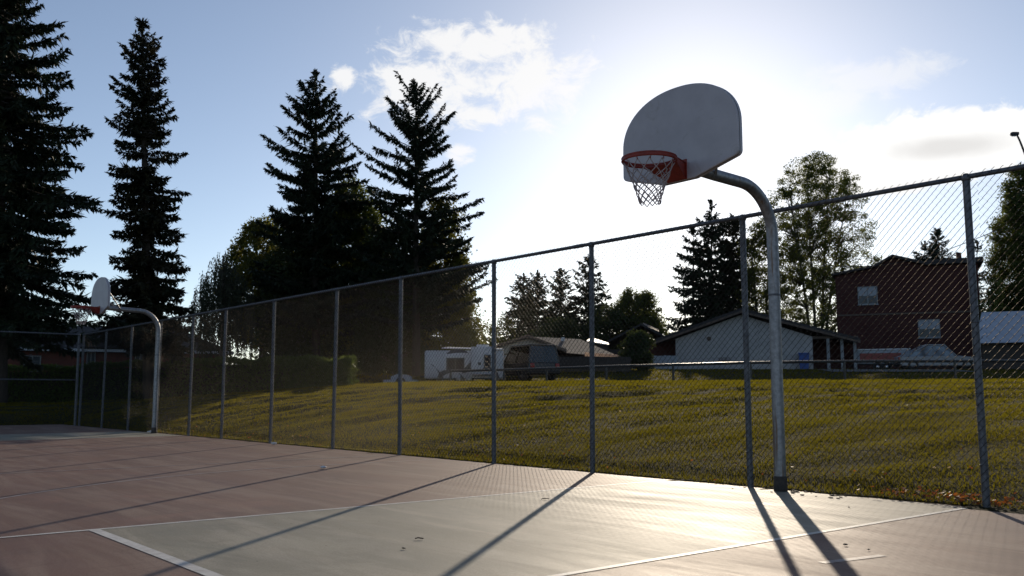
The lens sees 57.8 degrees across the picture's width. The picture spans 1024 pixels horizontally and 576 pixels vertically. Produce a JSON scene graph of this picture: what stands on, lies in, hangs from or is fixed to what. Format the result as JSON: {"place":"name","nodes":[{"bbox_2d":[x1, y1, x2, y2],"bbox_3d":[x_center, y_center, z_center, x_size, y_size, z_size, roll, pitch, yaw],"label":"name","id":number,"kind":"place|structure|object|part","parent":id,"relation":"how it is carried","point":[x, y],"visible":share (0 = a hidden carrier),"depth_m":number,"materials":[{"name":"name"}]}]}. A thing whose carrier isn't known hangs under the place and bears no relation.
{"place":"outdoors","nodes":[
{"label":"outdoors","id":0,"kind":"place"},
{"bbox_2d":[0,368,1023,513],"bbox_3d":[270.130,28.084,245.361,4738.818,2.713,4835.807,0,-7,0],"label":"ground","id":1,"kind":"structure","parent":0,"point":[1004,509],"depth_m":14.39,"materials":[{"name":"green plant"}]},
{"bbox_2d":[0,0,167,403],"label":"spruce tree","id":2,"kind":"object","parent":1,"relation":"on","point":[32,197],"visible":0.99,"depth_m":37.60,"materials":[{"name":"green plant"}]},
{"bbox_2d":[8,325,233,371],"bbox_3d":[-29.601,5.036,65.750,17.866,4.735,9.500,3,-7,-25],"label":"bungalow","id":3,"kind":"object","parent":1,"relation":"on","point":[87,329],"visible":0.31,"depth_m":61.79,"materials":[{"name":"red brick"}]},
{"bbox_2d":[23,355,40,371],"bbox_3d":[-31.347,4.942,60.607,1.114,1.061,0.110,3,-7,-25],"label":"window","id":4,"kind":"structure","parent":3,"relation":"in","point":[35,357],"depth_m":60.74,"materials":[{"name":"grey glass"}]},
{"bbox_2d":[86,352,95,363],"bbox_3d":[-28.181,4.847,62.101,0.674,1.168,0.110,3,-7,-25],"label":"window","id":5,"kind":"structure","parent":3,"relation":"in","point":[91,354],"depth_m":62.12,"materials":[{"name":"grey glass"}]},
{"bbox_2d":[88,17,201,398],"bbox_3d":[-16.353,-3.649,41.889,4.754,17.718,5.224,0,-7,0],"label":"spruce tree","id":6,"kind":"object","parent":1,"relation":"on","point":[144,287],"visible":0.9,"depth_m":41.39,"materials":[{"name":"green plant"}]},
{"bbox_2d":[8,354,358,402],"bbox_3d":[-15.062,3.973,39.523,24.254,2.341,5.753,-3,-7,26],"label":"hedge","id":7,"kind":"object","parent":1,"relation":"on","point":[341,377],"visible":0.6,"depth_m":40.88,"materials":[{"name":"green plant"}]},
{"bbox_2d":[189,251,255,364],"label":"weeping tree","id":8,"kind":"object","parent":1,"relation":"on","point":[224,284],"visible":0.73,"depth_m":53.79,"materials":[{"name":"green plant"}]},
{"bbox_2d":[216,213,291,356],"bbox_3d":[-16.919,0.676,62.335,6.295,11.505,5.766,0,-7,0],"label":"broadleaf tree","id":9,"kind":"object","parent":1,"relation":"on","point":[248,256],"visible":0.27,"depth_m":61.67,"materials":[{"name":"green plant"}]},
{"bbox_2d":[247,227,354,364],"bbox_3d":[-13.547,0.745,60.073,7.216,10.966,7.043,0,-7,0],"label":"broadleaf tree","id":10,"kind":"object","parent":1,"relation":"on","point":[276,262],"visible":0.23,"depth_m":58.55,"materials":[{"name":"green plant"}]},
{"bbox_2d":[240,69,385,355],"bbox_3d":[-12.042,-4.170,59.032,9.810,20.075,9.028,1,-7,-12],"label":"spruce tree","id":11,"kind":"object","parent":1,"relation":"on","point":[309,196],"visible":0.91,"depth_m":57.98,"materials":[{"name":"green plant"}]},
{"bbox_2d":[307,174,392,372],"bbox_3d":[-10.939,-0.981,61.404,7.377,13.886,6.495,0,-7,0],"label":"broadleaf tree","id":12,"kind":"object","parent":1,"relation":"on","point":[370,213],"visible":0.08,"depth_m":60.53,"materials":[{"name":"green plant"}]},
{"bbox_2d":[238,328,503,374],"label":"distant treeline","id":13,"kind":"object","parent":1,"relation":"on","point":[359,371],"depth_m":189.90,"materials":[{"name":"green plant"}]},
{"bbox_2d":[341,221,446,377],"bbox_3d":[-7.422,0.671,58.770,7.043,10.546,6.834,0,-7,0],"label":"broadleaf tree","id":14,"kind":"object","parent":1,"relation":"on","point":[374,249],"visible":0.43,"depth_m":57.08,"materials":[{"name":"green plant"}]},
{"bbox_2d":[377,374,418,382],"bbox_3d":[-5.993,4.854,48.413,2.091,0.726,1.660,0,-7,0],"label":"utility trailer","id":15,"kind":"object","parent":1,"relation":"on","point":[405,377],"visible":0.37,"depth_m":47.78,"materials":[{"name":"metal"}]},
{"bbox_2d":[334,71,497,376],"bbox_3d":[-5.786,-4.050,56.904,9.060,18.943,9.283,4,-8,-31],"label":"spruce tree","id":16,"kind":"object","parent":1,"relation":"on","point":[410,226],"visible":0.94,"depth_m":56.12,"materials":[{"name":"green plant"}]},
{"bbox_2d":[406,188,486,350],"bbox_3d":[-4.643,-0.367,60.355,6.119,12.419,5.699,0,-7,0],"label":"broadleaf tree","id":17,"kind":"object","parent":1,"relation":"on","point":[460,260],"visible":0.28,"depth_m":59.34,"materials":[{"name":"green plant"}]},
{"bbox_2d":[420,345,503,380],"bbox_3d":[-2.756,4.239,50.721,4.595,2.230,3.055,0,-7,0],"label":"travel trailer","id":18,"kind":"object","parent":1,"relation":"on","point":[451,362],"visible":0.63,"depth_m":49.82,"materials":[{"name":"white paint"}]},
{"bbox_3d":[-3.042,4.114,49.810,1.096,0.727,0.110,0,-7,0],"label":"window","id":19,"kind":"part","parent":18,"relation":"part of","materials":[{"name":"black glass"}]},
{"bbox_3d":[-1.306,3.936,49.274,0.493,0.785,0.110,0,-7,0],"label":"window","id":20,"kind":"part","parent":18,"relation":"part of","materials":[{"name":"grey glass"}]},
{"bbox_2d":[482,315,518,346],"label":"broadleaf tree","id":21,"kind":"object","parent":1,"relation":"on","point":[507,332],"visible":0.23,"depth_m":99.80,"materials":[{"name":"green plant"}]},
{"bbox_2d":[0,424,1023,575],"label":"court surface","id":22,"kind":"object","parent":1,"relation":"on","point":[966,542],"visible":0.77,"depth_m":8.23,"materials":[{"name":"paint"}]},
{"bbox_2d":[0,331,80,426],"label":"chain link fence","id":23,"kind":"object","parent":22,"relation":"on","point":[74,380],"visible":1,"depth_m":28.22,"materials":[{"name":"metal"}]},
{"bbox_2d":[70,277,160,432],"bbox_3d":[-9.817,1.711,22.673,1.277,3.888,1.990,-3,-7,26],"label":"basketball hoop","id":24,"kind":"object","parent":22,"relation":"on","point":[100,297],"visible":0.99,"depth_m":22.77,"materials":[{"name":"white paint"}]},
{"bbox_2d":[0,431,960,575],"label":"key paint","id":25,"kind":"object","parent":22,"relation":"on","point":[556,532],"visible":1,"depth_m":6.50,"materials":[{"name":"beige paint"}]},
{"bbox_2d":[0,431,966,575],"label":"court lines","id":26,"kind":"object","parent":22,"relation":"on","point":[184,564],"visible":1,"depth_m":6.00,"materials":[{"name":"paint"}]},
{"bbox_2d":[78,162,1023,509],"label":"chain link fence","id":27,"kind":"object","parent":22,"relation":"on","point":[976,356],"visible":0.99,"depth_m":11.43,"materials":[{"name":"metal"}]},
{"bbox_2d":[621,83,787,491],"bbox_3d":[1.714,0.100,8.763,1.277,3.888,1.990,-3,-7,26],"label":"basketball hoop","id":28,"kind":"object","parent":22,"relation":"on","point":[684,133],"visible":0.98,"depth_m":8.62,"materials":[{"name":"metal"}]},
{"bbox_2d":[732,487,841,498],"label":"court crumbs","id":29,"kind":"object","parent":22,"relation":"on","point":[793,491],"visible":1,"depth_m":8.94,"materials":[{"name":"brown"}]},
{"bbox_2d":[500,273,542,339],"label":"spruce tree","id":30,"kind":"object","parent":1,"relation":"on","point":[522,288],"visible":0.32,"depth_m":103.66,"materials":[{"name":"green plant"}]},
{"bbox_2d":[499,344,559,380],"bbox_3d":[0.772,4.225,51.858,2.010,1.960,4.440,4,-7,-28],"label":"sport utility car","id":31,"kind":"object","parent":1,"relation":"on","point":[553,360],"visible":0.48,"depth_m":50.77,"materials":[{"name":"black paint"}]},
{"bbox_3d":[0.287,3.675,51.031,0.158,0.921,2.968,4,-7,-28],"label":"side window","id":32,"kind":"part","parent":31,"relation":"part of","materials":[{"name":"black glass"}]},
{"bbox_3d":[1.777,3.767,51.818,0.158,0.921,2.968,4,-7,-28],"label":"side window","id":33,"kind":"part","parent":31,"relation":"part of","materials":[{"name":"glass"}]},
{"bbox_2d":[519,271,556,336],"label":"spruce tree","id":34,"kind":"object","parent":1,"relation":"on","point":[539,295],"visible":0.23,"depth_m":103.98,"materials":[{"name":"green plant"}]},
{"bbox_2d":[523,312,586,341],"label":"broadleaf tree","id":35,"kind":"object","parent":1,"relation":"on","point":[557,326],"visible":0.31,"depth_m":91.17,"materials":[{"name":"green plant"}]},
{"bbox_2d":[496,334,618,365],"bbox_3d":[2.848,4.904,66.579,9.350,3.008,10.540,0,-7,2],"label":"bungalow","id":36,"kind":"object","parent":1,"relation":"on","point":[575,350],"visible":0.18,"depth_m":64.59,"materials":[{"name":"beige"}]},
{"bbox_2d":[543,268,585,340],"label":"spruce tree","id":37,"kind":"object","parent":1,"relation":"on","point":[561,293],"visible":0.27,"depth_m":104.27,"materials":[{"name":"green plant"}]},
{"bbox_2d":[109,405,1023,506],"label":"fallen leaves","id":38,"kind":"object","parent":1,"relation":"on","point":[962,497],"visible":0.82,"depth_m":8.15,"materials":[{"name":"brown plant"}]},
{"bbox_2d":[193,380,976,477],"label":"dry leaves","id":39,"kind":"object","parent":1,"relation":"on","point":[700,442],"visible":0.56,"depth_m":16.42,"materials":[{"name":"brown plant"}]},
{"bbox_2d":[562,254,612,340],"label":"spruce tree","id":40,"kind":"object","parent":1,"relation":"on","point":[586,292],"visible":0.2,"depth_m":104.29,"materials":[{"name":"green plant"}]},
{"bbox_2d":[558,356,631,371],"bbox_3d":[4.661,4.941,57.803,5.557,1.367,0.182,0,-7,2],"label":"board fence","id":41,"kind":"object","parent":1,"relation":"on","point":[617,361],"visible":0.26,"depth_m":57.72,"materials":[{"name":"brown wood"}]},
{"bbox_2d":[587,339,608,350],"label":"shed","id":42,"kind":"structure","parent":1,"relation":"on","point":[598,342],"depth_m":71.93,"materials":[{"name":"white paint"}]},
{"bbox_2d":[580,303,634,349],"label":"broadleaf tree","id":43,"kind":"object","parent":1,"relation":"on","point":[607,324],"visible":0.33,"depth_m":95.41,"materials":[{"name":"green plant"}]},
{"bbox_2d":[598,323,664,354],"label":"house","id":44,"kind":"structure","parent":1,"relation":"on","point":[642,326],"depth_m":84.48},
{"bbox_2d":[617,328,656,369],"bbox_3d":[8.039,4.046,59.914,2.546,2.877,2.556,0,-7,0],"label":"bush","id":45,"kind":"object","parent":1,"relation":"on","point":[641,346],"visible":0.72,"depth_m":59.37,"materials":[{"name":"green plant"}]},
{"bbox_2d":[608,286,669,348],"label":"broadleaf tree","id":46,"kind":"object","parent":1,"relation":"on","point":[621,301],"visible":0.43,"depth_m":97.14,"materials":[{"name":"green plant"}]},
{"bbox_2d":[652,355,677,368],"bbox_3d":[9.875,5.439,64.681,3.287,1.502,0.182,-1,-7,7],"label":"vinyl fence","id":47,"kind":"object","parent":1,"relation":"on","point":[671,359],"visible":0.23,"depth_m":64.52,"materials":[{"name":"white plastic"}]},
{"bbox_2d":[664,228,717,333],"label":"spruce tree","id":48,"kind":"object","parent":1,"relation":"on","point":[686,275],"visible":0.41,"depth_m":118.26,"materials":[{"name":"green plant"}]},
{"bbox_2d":[678,199,740,330],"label":"spruce tree","id":49,"kind":"object","parent":1,"relation":"on","point":[711,268],"visible":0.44,"depth_m":118.08,"materials":[{"name":"green plant"}]},
{"bbox_2d":[706,212,763,316],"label":"spruce tree","id":50,"kind":"object","parent":1,"relation":"on","point":[731,252],"visible":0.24,"depth_m":119.18,"materials":[{"name":"green plant"}]},
{"bbox_2d":[449,359,1023,380],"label":"rail fence","id":51,"kind":"object","parent":1,"relation":"on","point":[768,362],"visible":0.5,"depth_m":42.13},
{"bbox_2d":[649,308,860,369],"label":"bungalow","id":52,"kind":"object","parent":1,"relation":"on","point":[660,345],"visible":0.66,"depth_m":68.28,"materials":[{"name":"white paint"}]},
{"bbox_2d":[733,216,790,318],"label":"broadleaf tree","id":53,"kind":"object","parent":1,"relation":"on","point":[758,269],"visible":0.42,"depth_m":116.98,"materials":[{"name":"green plant"}]},
{"bbox_2d":[798,353,809,368],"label":"wheelie bin","id":54,"kind":"object","parent":1,"relation":"on","point":[801,356],"visible":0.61,"depth_m":66.01,"materials":[{"name":"blue plastic"}]},
{"bbox_2d":[760,151,882,331],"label":"poplar tree","id":55,"kind":"object","parent":1,"relation":"on","point":[825,189],"visible":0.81,"depth_m":115.89,"materials":[{"name":"green plant"}]},
{"bbox_2d":[851,348,910,368],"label":"boat","id":56,"kind":"object","parent":1,"relation":"on","point":[885,353],"visible":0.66,"depth_m":65.87,"materials":[{"name":"plastic"}]},
{"bbox_2d":[831,252,983,368],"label":"house","id":57,"kind":"structure","parent":1,"relation":"on","point":[917,307],"depth_m":76.26,"materials":[{"name":"red brick"}]},
{"bbox_2d":[857,286,878,305],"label":"window","id":58,"kind":"structure","parent":57,"relation":"in","point":[872,288],"depth_m":77.48,"materials":[{"name":"glass"}]},
{"bbox_2d":[832,229,998,266],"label":"overhead wire","id":59,"kind":"object","parent":57,"relation":"attached to","point":[913,259],"visible":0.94,"depth_m":73.57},
{"bbox_2d":[918,319,940,338],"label":"window","id":60,"kind":"structure","parent":57,"relation":"in","point":[927,323],"depth_m":75.41,"materials":[{"name":"glass"}]},
{"bbox_2d":[910,241,931,260],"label":"spruce tree","id":61,"kind":"object","parent":1,"relation":"on","point":[919,254],"visible":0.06,"depth_m":97.87,"materials":[{"name":"green plant"}]},
{"bbox_2d":[892,344,973,368],"bbox_3d":[29.164,4.808,63.871,5.340,1.790,1.960,-1,-7,8],"label":"car","id":62,"kind":"object","parent":1,"relation":"on","point":[936,355],"visible":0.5,"depth_m":63.11,"materials":[{"name":"white paint"}]},
{"bbox_3d":[28.434,4.277,63.203,3.405,0.752,0.158,-1,-7,8],"label":"side window","id":63,"kind":"part","parent":62,"relation":"part of","materials":[{"name":"grey glass"}]},
{"bbox_2d":[924,227,958,260],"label":"spruce tree","id":64,"kind":"object","parent":1,"relation":"on","point":[932,248],"visible":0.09,"depth_m":96.74,"materials":[{"name":"green plant"}]},
{"bbox_2d":[974,240,991,312],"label":"spruce tree","id":65,"kind":"object","parent":1,"relation":"on","point":[983,272],"visible":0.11,"depth_m":92.28,"materials":[{"name":"green plant"}]},
{"bbox_2d":[978,277,1006,318],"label":"bush","id":66,"kind":"object","parent":1,"relation":"on","point":[996,285],"visible":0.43,"depth_m":72.14,"materials":[{"name":"green plant"}]},
{"bbox_2d":[979,163,1023,311],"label":"columnar tree","id":67,"kind":"object","parent":1,"relation":"on","point":[1012,200],"visible":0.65,"depth_m":80.55,"materials":[{"name":"green plant"}]},
{"bbox_2d":[979,311,1023,369],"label":"house","id":68,"kind":"structure","parent":1,"relation":"on","point":[988,337],"depth_m":62.10,"materials":[{"name":"metal"}]},
{"bbox_2d":[1010,132,1023,152],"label":"street lamp","id":69,"kind":"object","parent":1,"relation":"on","point":[1013,134],"visible":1,"depth_m":53.27,"materials":[{"name":"metal"}]},
{"bbox_2d":[8,0,1023,364],"label":"sky","id":70,"kind":"structure","parent":0,"point":[545,95],"materials":[{"name":"blue"}]},
{"bbox_2d":[812,369,973,371],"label":"driveway","id":71,"kind":"structure","parent":0,"point":[891,370],"depth_m":58.40,"materials":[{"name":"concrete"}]}
]}

